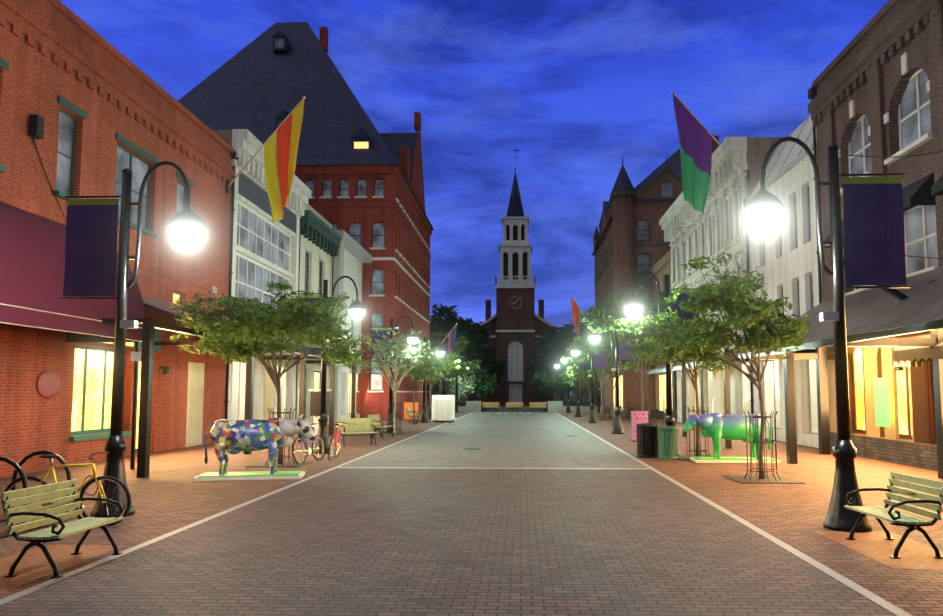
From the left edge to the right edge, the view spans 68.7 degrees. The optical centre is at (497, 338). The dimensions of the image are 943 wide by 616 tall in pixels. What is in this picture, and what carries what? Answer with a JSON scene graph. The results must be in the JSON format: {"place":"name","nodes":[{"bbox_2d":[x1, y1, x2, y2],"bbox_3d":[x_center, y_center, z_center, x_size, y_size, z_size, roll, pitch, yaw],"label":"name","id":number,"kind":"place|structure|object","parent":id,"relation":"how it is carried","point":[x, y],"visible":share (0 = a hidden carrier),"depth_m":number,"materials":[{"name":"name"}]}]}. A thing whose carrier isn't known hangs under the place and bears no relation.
{"place":"outdoors","nodes":[
{"label":"outdoors","id":0,"kind":"place"},
{"bbox_2d":[212,129,310,419],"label":"white building","id":1,"kind":"structure","parent":0,"point":[265,249],"depth_m":30.00,"materials":[{"name":"paint"}]},
{"bbox_2d":[333,230,371,423],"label":"grey building","id":2,"kind":"structure","parent":0,"point":[352,257],"depth_m":44.74,"materials":[{"name":"white paint"}]},
{"bbox_2d":[0,412,897,615],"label":"street","id":3,"kind":"structure","parent":0,"point":[423,535],"depth_m":8.03,"materials":[{"name":"grey brick"}]},
{"bbox_2d":[481,402,498,411],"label":"bench","id":4,"kind":"object","parent":3,"relation":"on","point":[490,404],"visible":0.96,"depth_m":66.78,"materials":[{"name":"brown wood"}]},
{"bbox_2d":[505,402,522,411],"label":"bench","id":5,"kind":"object","parent":3,"relation":"on","point":[514,404],"visible":1,"depth_m":66.70,"materials":[{"name":"brown wood"}]},
{"bbox_2d":[465,435,573,449],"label":"drain covers","id":6,"kind":"object","parent":3,"relation":"on","point":[480,448],"depth_m":22.79,"materials":[{"name":"grey metal"}]},
{"bbox_2d":[529,402,546,411],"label":"bench","id":7,"kind":"object","parent":3,"relation":"on","point":[539,405],"visible":1,"depth_m":66.62,"materials":[{"name":"brown wood"}]},
{"bbox_2d":[0,394,942,615],"bbox_3d":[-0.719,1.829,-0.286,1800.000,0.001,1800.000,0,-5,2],"label":"ground","id":8,"kind":"structure","parent":0,"point":[168,494],"depth_m":12.94,"materials":[{"name":"red brick"}]},
{"bbox_2d":[0,450,73,538],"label":"bike rack","id":9,"kind":"object","parent":8,"relation":"on","point":[20,471],"visible":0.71,"depth_m":9.99,"materials":[{"name":"black metal"}]},
{"bbox_2d":[1,479,124,578],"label":"bench","id":10,"kind":"object","parent":8,"relation":"on","point":[38,538],"visible":0.98,"depth_m":7.32,"materials":[{"name":"beige wood"}]},
{"bbox_2d":[2,452,130,525],"bbox_3d":[-5.997,2.105,9.579,1.755,1.037,0.508,0,-5,2],"label":"bicycle","id":11,"kind":"object","parent":8,"relation":"on","point":[94,478],"visible":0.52,"depth_m":9.59,"materials":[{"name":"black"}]},
{"bbox_2d":[0,0,235,477],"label":"brick building","id":12,"kind":"structure","parent":8,"relation":"on","point":[86,109],"depth_m":18.61,"materials":[{"name":"red brick"}]},
{"bbox_2d":[0,202,144,341],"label":"burgundy awning","id":13,"kind":"object","parent":12,"relation":"attached to","point":[32,259],"visible":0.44,"depth_m":13.87,"materials":[{"name":"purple fabric"}]},
{"bbox_2d":[225,96,305,222],"bbox_3d":[-8.964,-6.881,26.638,3.039,5.078,0.739,0,-5,2],"label":"flag","id":14,"kind":"object","parent":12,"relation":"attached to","point":[280,144],"visible":1,"depth_m":26.60,"materials":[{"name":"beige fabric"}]},
{"bbox_2d":[60,160,207,517],"bbox_3d":[-5.692,-0.068,10.676,2.270,5.503,0.600,0,-5,2],"label":"street lamp","id":15,"kind":"object","parent":8,"relation":"on","point":[91,248],"visible":0.96,"depth_m":10.77,"materials":[{"name":"black metal"}]},
{"bbox_2d":[102,296,355,477],"bbox_3d":[-8.936,1.417,24.750,3.140,4.750,19.150,0,-5,2],"label":"metal canopy","id":16,"kind":"object","parent":8,"relation":"on","point":[145,356],"visible":0.56,"depth_m":16.86,"materials":[{"name":"black metal"}]},
{"bbox_2d":[193,414,315,480],"bbox_3d":[-5.258,2.357,15.161,2.451,1.371,0.884,1,-5,-10],"label":"cow statue","id":17,"kind":"object","parent":8,"relation":"on","point":[273,435],"visible":1,"depth_m":14.95,"materials":[{"name":"paint"}]},
{"bbox_2d":[245,408,312,466],"bbox_3d":[-5.609,2.528,17.841,1.300,1.458,1.300,0,-5,2],"label":"tree guard","id":18,"kind":"object","parent":8,"relation":"on","point":[290,463],"visible":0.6,"depth_m":17.70,"materials":[{"name":"black metal"}]},
{"bbox_2d":[169,280,372,463],"bbox_3d":[-6.168,0.831,17.783,5.399,4.826,4.696,0,-5,2],"label":"tree","id":19,"kind":"object","parent":18,"relation":"on","point":[261,323],"visible":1,"depth_m":17.24,"materials":[{"name":"green plant"}]},
{"bbox_2d":[178,22,433,418],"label":"building","id":20,"kind":"structure","parent":8,"relation":"on","point":[358,175],"depth_m":53.01,"materials":[{"name":"brick"}]},
{"bbox_2d":[292,423,324,463],"bbox_3d":[-5.030,2.800,18.417,0.499,1.038,1.732,0,-5,2],"label":"bicycle","id":21,"kind":"object","parent":8,"relation":"on","point":[307,451],"visible":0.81,"depth_m":18.29,"materials":[{"name":"white metal"}]},
{"bbox_2d":[296,204,341,426],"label":"cream building","id":22,"kind":"structure","parent":8,"relation":"on","point":[320,238],"depth_m":37.47,"materials":[{"name":"paint"}]},
{"bbox_2d":[309,389,331,442],"bbox_3d":[-6.654,2.882,25.780,0.700,1.990,0.550,0,-5,2],"label":"pay kiosk","id":23,"kind":"object","parent":8,"relation":"on","point":[315,397],"visible":0.62,"depth_m":25.61,"materials":[{"name":"grey paint"}]},
{"bbox_2d":[294,276,365,453],"bbox_3d":[-5.219,0.770,21.333,2.270,5.503,0.600,0,-5,2],"label":"street lamp","id":24,"kind":"object","parent":8,"relation":"on","point":[356,304],"visible":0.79,"depth_m":21.23,"materials":[{"name":"black metal"}]},
{"bbox_2d":[328,422,349,459],"bbox_3d":[-4.557,2.891,19.568,0.504,1.038,1.753,0,-5,2],"label":"bicycle","id":25,"kind":"object","parent":8,"relation":"on","point":[335,445],"visible":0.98,"depth_m":19.43,"materials":[{"name":"red metal"}]},
{"bbox_2d":[338,418,377,446],"bbox_3d":[-4.936,3.298,24.334,1.250,0.945,0.743,2,-5,-28],"label":"bench","id":26,"kind":"object","parent":8,"relation":"on","point":[362,424],"visible":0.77,"depth_m":24.52,"materials":[{"name":"beige wood"}]},
{"bbox_2d":[367,414,393,437],"bbox_3d":[-4.846,3.639,28.667,0.743,0.945,1.250,-1,-5,12],"label":"bench","id":27,"kind":"object","parent":8,"relation":"on","point":[376,419],"visible":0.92,"depth_m":28.73,"materials":[{"name":"beige wood"}]},
{"bbox_2d":[378,401,410,433],"bbox_3d":[-4.714,3.603,31.498,1.300,1.458,1.300,0,-5,2],"label":"tree guard","id":28,"kind":"object","parent":8,"relation":"on","point":[399,429],"visible":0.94,"depth_m":31.45,"materials":[{"name":"black metal"}]},
{"bbox_2d":[342,326,442,432],"bbox_3d":[-4.840,1.897,31.745,3.956,4.895,4.543,-2,-5,21],"label":"tree","id":29,"kind":"object","parent":28,"relation":"on","point":[383,349],"visible":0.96,"depth_m":31.46,"materials":[{"name":"green plant"}]},
{"bbox_2d":[371,315,418,432],"bbox_3d":[-4.836,1.633,32.293,2.270,5.503,0.600,0,-5,2],"label":"street lamp","id":30,"kind":"object","parent":8,"relation":"on","point":[380,335],"visible":0.54,"depth_m":32.38,"materials":[{"name":"black metal"}]},
{"bbox_2d":[376,340,446,424],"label":"tree","id":31,"kind":"object","parent":8,"relation":"on","point":[426,372],"visible":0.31,"depth_m":40.16,"materials":[{"name":"green plant"}]},
{"bbox_2d":[404,402,418,419],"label":"sign board","id":32,"kind":"object","parent":8,"relation":"on","point":[406,406],"visible":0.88,"depth_m":47.00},
{"bbox_2d":[407,408,420,423],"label":"bench","id":33,"kind":"object","parent":8,"relation":"on","point":[409,412],"visible":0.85,"depth_m":42.21,"materials":[{"name":"beige wood"}]},
{"bbox_2d":[413,335,444,422],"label":"street lamp","id":34,"kind":"object","parent":8,"relation":"on","point":[440,351],"visible":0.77,"depth_m":43.12,"materials":[{"name":"black metal"}]},
{"bbox_2d":[426,378,441,393],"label":"shrub","id":35,"kind":"object","parent":8,"relation":"on","point":[432,389],"visible":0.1,"depth_m":66.30,"materials":[{"name":"green plant"}]},
{"bbox_2d":[421,345,460,419],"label":"tree","id":36,"kind":"object","parent":8,"relation":"on","point":[448,368],"visible":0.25,"depth_m":47.65,"materials":[{"name":"green plant"}]},
{"bbox_2d":[433,400,453,422],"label":"panel","id":37,"kind":"object","parent":8,"relation":"on","point":[444,411],"visible":0.93,"depth_m":43.34,"materials":[{"name":"white paint"}]},
{"bbox_2d":[431,395,455,420],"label":"info kiosk","id":38,"kind":"object","parent":8,"relation":"on","point":[442,397],"visible":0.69,"depth_m":46.20,"materials":[{"name":"white paint"}]},
{"bbox_2d":[421,331,469,394],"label":"tree","id":39,"kind":"object","parent":8,"relation":"on","point":[463,339],"visible":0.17,"depth_m":55.27,"materials":[{"name":"green plant"}]},
{"bbox_2d":[433,347,459,394],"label":"street lamp","id":40,"kind":"object","parent":8,"relation":"on","point":[444,375],"visible":0.21,"depth_m":54.15,"materials":[{"name":"black metal"}]},
{"bbox_2d":[437,323,457,394],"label":"blue flag","id":41,"kind":"object","parent":8,"relation":"on","point":[451,335],"visible":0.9,"depth_m":54.48,"materials":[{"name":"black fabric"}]},
{"bbox_2d":[428,374,476,399],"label":"shrub","id":42,"kind":"object","parent":8,"relation":"on","point":[463,390],"visible":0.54,"depth_m":67.28,"materials":[{"name":"green plant"}]},
{"bbox_2d":[432,341,480,394],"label":"tree","id":43,"kind":"object","parent":8,"relation":"on","point":[465,370],"visible":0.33,"depth_m":61.98,"materials":[{"name":"green plant"}]},
{"bbox_2d":[447,354,467,412],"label":"street lamp","id":44,"kind":"object","parent":8,"relation":"on","point":[457,406],"visible":0.4,"depth_m":65.03,"materials":[{"name":"black metal"}]},
{"bbox_2d":[430,303,494,394],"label":"tree","id":45,"kind":"object","parent":8,"relation":"on","point":[477,334],"visible":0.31,"depth_m":89.91,"materials":[{"name":"green plant"}]},
{"bbox_2d":[453,341,506,400],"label":"tree","id":46,"kind":"object","parent":8,"relation":"on","point":[497,368],"visible":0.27,"depth_m":95.47,"materials":[{"name":"green plant"}]},
{"bbox_2d":[427,401,602,411],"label":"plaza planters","id":47,"kind":"object","parent":8,"relation":"on","point":[552,406],"visible":0.62,"depth_m":65.67,"materials":[{"name":"concrete"}]},
{"bbox_2d":[468,150,563,403],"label":"church","id":48,"kind":"structure","parent":8,"relation":"on","point":[515,322],"depth_m":104.63,"materials":[{"name":"brick"}]},
{"bbox_2d":[159,87,903,419],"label":"facade pipes and vents","id":49,"kind":"object","parent":8,"relation":"on","point":[812,93],"visible":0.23,"depth_m":26.75,"materials":[{"name":"grey metal"}]},
{"bbox_2d":[525,349,561,400],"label":"tree","id":50,"kind":"object","parent":8,"relation":"on","point":[529,370],"depth_m":98.03,"materials":[{"name":"green plant"}]},
{"bbox_2d":[531,367,575,400],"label":"tree","id":51,"kind":"object","parent":8,"relation":"on","point":[549,384],"visible":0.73,"depth_m":68.31,"materials":[{"name":"green plant"}]},
{"bbox_2d":[530,320,590,405],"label":"tree","id":52,"kind":"object","parent":8,"relation":"on","point":[546,361],"visible":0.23,"depth_m":92.38,"materials":[{"name":"green plant"}]},
{"bbox_2d":[554,354,576,412],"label":"street lamp","id":53,"kind":"object","parent":8,"relation":"on","point":[557,365],"visible":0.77,"depth_m":64.11,"materials":[{"name":"black metal"}]},
{"bbox_2d":[561,346,589,416],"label":"street lamp","id":54,"kind":"object","parent":8,"relation":"on","point":[586,366],"visible":0.54,"depth_m":53.19,"materials":[{"name":"black metal"}]},
{"bbox_2d":[558,361,598,401],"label":"tree","id":55,"kind":"object","parent":8,"relation":"on","point":[565,377],"visible":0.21,"depth_m":59.42,"materials":[{"name":"green plant"}]},
{"bbox_2d":[569,368,602,401],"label":"tree","id":56,"kind":"object","parent":8,"relation":"on","point":[585,390],"visible":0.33,"depth_m":66.49,"materials":[{"name":"green plant"}]},
{"bbox_2d":[571,334,607,422],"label":"street lamp","id":57,"kind":"object","parent":8,"relation":"on","point":[599,361],"visible":0.67,"depth_m":42.30,"materials":[{"name":"black metal"}]},
{"bbox_2d":[561,344,622,410],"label":"tree","id":58,"kind":"object","parent":8,"relation":"on","point":[577,372],"visible":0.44,"depth_m":52.46,"materials":[{"name":"green plant"}]},
{"bbox_2d":[569,331,640,420],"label":"tree","id":59,"kind":"object","parent":8,"relation":"on","point":[629,365],"visible":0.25,"depth_m":45.37,"materials":[{"name":"green plant"}]},
{"bbox_2d":[572,320,640,426],"bbox_3d":[6.346,1.638,38.239,4.901,6.430,5.162,-4,-6,40],"label":"tree","id":60,"kind":"object","parent":8,"relation":"on","point":[586,344],"visible":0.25,"depth_m":37.93,"materials":[{"name":"green plant"}]},
{"bbox_2d":[588,315,636,433],"bbox_3d":[5.277,1.558,31.343,2.270,5.503,0.600,0,-5,2],"label":"street lamp","id":61,"kind":"object","parent":8,"relation":"on","point":[617,425],"visible":0.69,"depth_m":31.31,"materials":[{"name":"black metal"}]},
{"bbox_2d":[580,285,670,410],"bbox_3d":[5.727,0.930,29.649,4.303,6.492,4.366,-2,-5,27],"label":"tree","id":62,"kind":"object","parent":8,"relation":"on","point":[605,323],"visible":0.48,"depth_m":29.59,"materials":[{"name":"green plant"}]},
{"bbox_2d":[631,411,648,441],"bbox_3d":[5.445,3.357,26.395,0.610,1.140,0.560,0,-5,2],"label":"pink box","id":63,"kind":"object","parent":8,"relation":"on","point":[637,417],"visible":0.64,"depth_m":26.17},
{"bbox_2d":[636,423,657,457],"bbox_3d":[4.336,2.942,19.969,0.650,0.960,0.640,0,-5,2],"label":"trash can","id":64,"kind":"object","parent":8,"relation":"on","point":[647,440],"visible":1,"depth_m":19.73,"materials":[{"name":"metal"}]},
{"bbox_2d":[591,135,721,417],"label":"victorian building","id":65,"kind":"structure","parent":8,"relation":"on","point":[630,244],"depth_m":52.31,"materials":[{"name":"brick"}]},
{"bbox_2d":[624,270,699,455],"bbox_3d":[4.894,0.696,20.384,2.270,5.503,0.600,0,-5,2],"label":"street lamp","id":66,"kind":"object","parent":8,"relation":"on","point":[633,305],"visible":0.58,"depth_m":20.47,"materials":[{"name":"black metal"}]},
{"bbox_2d":[650,249,676,421],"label":"tan building","id":67,"kind":"structure","parent":8,"relation":"on","point":[660,268],"depth_m":49.60,"materials":[{"name":"brick"}]},
{"bbox_2d":[657,426,678,459],"bbox_3d":[4.806,2.925,19.447,0.590,0.910,0.581,0,-5,2],"label":"trash can","id":68,"kind":"object","parent":8,"relation":"on","point":[668,442],"visible":1,"depth_m":19.23,"materials":[{"name":"green metal"}]},
{"bbox_2d":[645,352,722,428],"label":"canopy awnings","id":69,"kind":"object","parent":8,"relation":"on","point":[661,369],"visible":0.46,"depth_m":35.77,"materials":[{"name":"white metal"}]},
{"bbox_2d":[678,406,712,459],"bbox_3d":[5.699,2.674,19.686,1.300,1.458,1.300,0,-5,2],"label":"tree guard","id":70,"kind":"object","parent":8,"relation":"on","point":[683,457],"visible":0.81,"depth_m":19.55,"materials":[{"name":"black metal"}]},
{"bbox_2d":[610,279,733,456],"bbox_3d":[5.074,0.824,19.848,3.528,5.167,3.848,0,-5,2],"label":"tree","id":71,"kind":"object","parent":70,"relation":"on","point":[632,326],"visible":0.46,"depth_m":19.62,"materials":[{"name":"green plant"}]},
{"bbox_2d":[659,137,783,422],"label":"building","id":72,"kind":"structure","parent":8,"relation":"on","point":[717,227],"depth_m":34.20,"materials":[{"name":"paint"}]},
{"bbox_2d":[671,91,749,213],"bbox_3d":[9.309,-8.076,30.024,3.293,5.756,0.756,-1,-5,9],"label":"flag","id":73,"kind":"object","parent":72,"relation":"attached to","point":[695,137],"visible":1,"depth_m":30.23,"materials":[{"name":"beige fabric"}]},
{"bbox_2d":[682,410,780,462],"bbox_3d":[6.261,2.636,18.710,2.451,1.371,0.884,0,-5,4],"label":"cow statue","id":74,"kind":"object","parent":8,"relation":"on","point":[716,427],"visible":0.96,"depth_m":18.51,"materials":[{"name":"green paint"}]},
{"bbox_2d":[681,342,814,448],"bbox_3d":[9.290,1.904,26.157,3.130,4.000,6.600,0,-5,2],"label":"metal canopy","id":75,"kind":"object","parent":8,"relation":"on","point":[727,409],"visible":0.35,"depth_m":23.14,"materials":[{"name":"black metal"}]},
{"bbox_2d":[723,411,805,483],"bbox_3d":[5.641,2.285,14.748,1.300,1.458,1.300,0,-5,2],"label":"tree guard","id":76,"kind":"object","parent":8,"relation":"on","point":[769,479],"visible":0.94,"depth_m":14.61,"materials":[{"name":"black metal"}]},
{"bbox_2d":[634,251,809,478],"bbox_3d":[4.957,0.549,14.990,3.310,4.954,3.631,3,-6,-37],"label":"tree","id":77,"kind":"object","parent":76,"relation":"on","point":[743,313],"visible":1,"depth_m":14.55,"materials":[{"name":"green plant"}]},
{"bbox_2d":[742,136,909,532],"bbox_3d":[4.618,-0.151,9.620,2.270,5.503,0.600,0,-5,2],"label":"street lamp","id":78,"kind":"object","parent":8,"relation":"on","point":[874,244],"visible":1,"depth_m":9.68,"materials":[{"name":"black metal"}]},
{"bbox_2d":[737,259,942,478],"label":"metal canopy","id":79,"kind":"object","parent":8,"relation":"on","point":[875,317],"visible":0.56,"depth_m":15.83,"materials":[{"name":"black metal"}]},
{"bbox_2d":[894,330,942,362],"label":"awning","id":80,"kind":"object","parent":79,"relation":"attached to","point":[911,354],"visible":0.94,"depth_m":15.68,"materials":[{"name":"beige"}]},
{"bbox_2d":[808,0,942,470],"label":"dark brick building","id":81,"kind":"structure","parent":8,"relation":"on","point":[877,82],"depth_m":18.49,"materials":[{"name":"brick"}]},
{"bbox_2d":[874,348,921,426],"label":"shop signs","id":82,"kind":"object","parent":81,"relation":"attached to","point":[882,411],"visible":0.31,"depth_m":18.18,"materials":[{"name":"green paper"}]},
{"bbox_2d":[844,472,942,558],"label":"bench","id":83,"kind":"object","parent":8,"relation":"on","point":[910,522],"visible":0.96,"depth_m":8.10,"materials":[{"name":"beige wood"}]},
{"bbox_2d":[0,412,942,615],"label":"granite band paving","id":84,"kind":"structure","parent":0,"point":[33,565],"depth_m":7.92,"materials":[{"name":"grey stone"}]},
{"bbox_2d":[59,0,888,393],"label":"sky","id":85,"kind":"structure","parent":0,"point":[575,87],"materials":[{"name":"blue"}]},
{"bbox_2d":[429,399,595,406],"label":"church lawn","id":86,"kind":"structure","parent":0,"point":[585,402],"depth_m":111.58,"materials":[{"name":"green plant"}]},
{"bbox_2d":[571,294,591,337],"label":"red flag","id":87,"kind":"object","parent":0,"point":[576,312],"visible":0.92,"depth_m":53.66,"materials":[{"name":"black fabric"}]},
{"bbox_2d":[597,406,620,418],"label":"chair","id":88,"kind":"object","parent":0,"point":[607,409],"visible":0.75,"depth_m":49.08,"materials":[{"name":"black metal"}]},
{"bbox_2d":[620,407,640,420],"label":"chair","id":89,"kind":"object","parent":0,"point":[629,409],"visible":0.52,"depth_m":46.05,"materials":[{"name":"black metal"}]},
{"bbox_2d":[648,409,665,424],"bbox_3d":[9.304,4.559,40.169,1.682,0.905,1.487,0,-5,2],"label":"chair","id":90,"kind":"object","parent":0,"point":[653,412],"visible":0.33,"depth_m":39.56,"materials":[{"name":"black metal"}]},
{"bbox_2d":[645,410,676,425],"bbox_3d":[8.899,4.324,37.190,1.682,0.905,1.487,0,-5,2],"label":"chair","id":91,"kind":"object","parent":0,"point":[659,415],"visible":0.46,"depth_m":36.58,"materials":[{"name":"black metal"}]},
{"bbox_2d":[747,115,822,447],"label":"white building","id":92,"kind":"structure","parent":0,"point":[783,256],"depth_m":25.57,"materials":[{"name":"paint"}]},
{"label":"cross street road","id":93,"kind":"structure","parent":0,"visible":0},
{"bbox_2d":[461,366,498,400],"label":"tree","id":94,"kind":"object","parent":93,"relation":"on","point":[484,386],"visible":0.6,"depth_m":69.60,"materials":[{"name":"green plant"}]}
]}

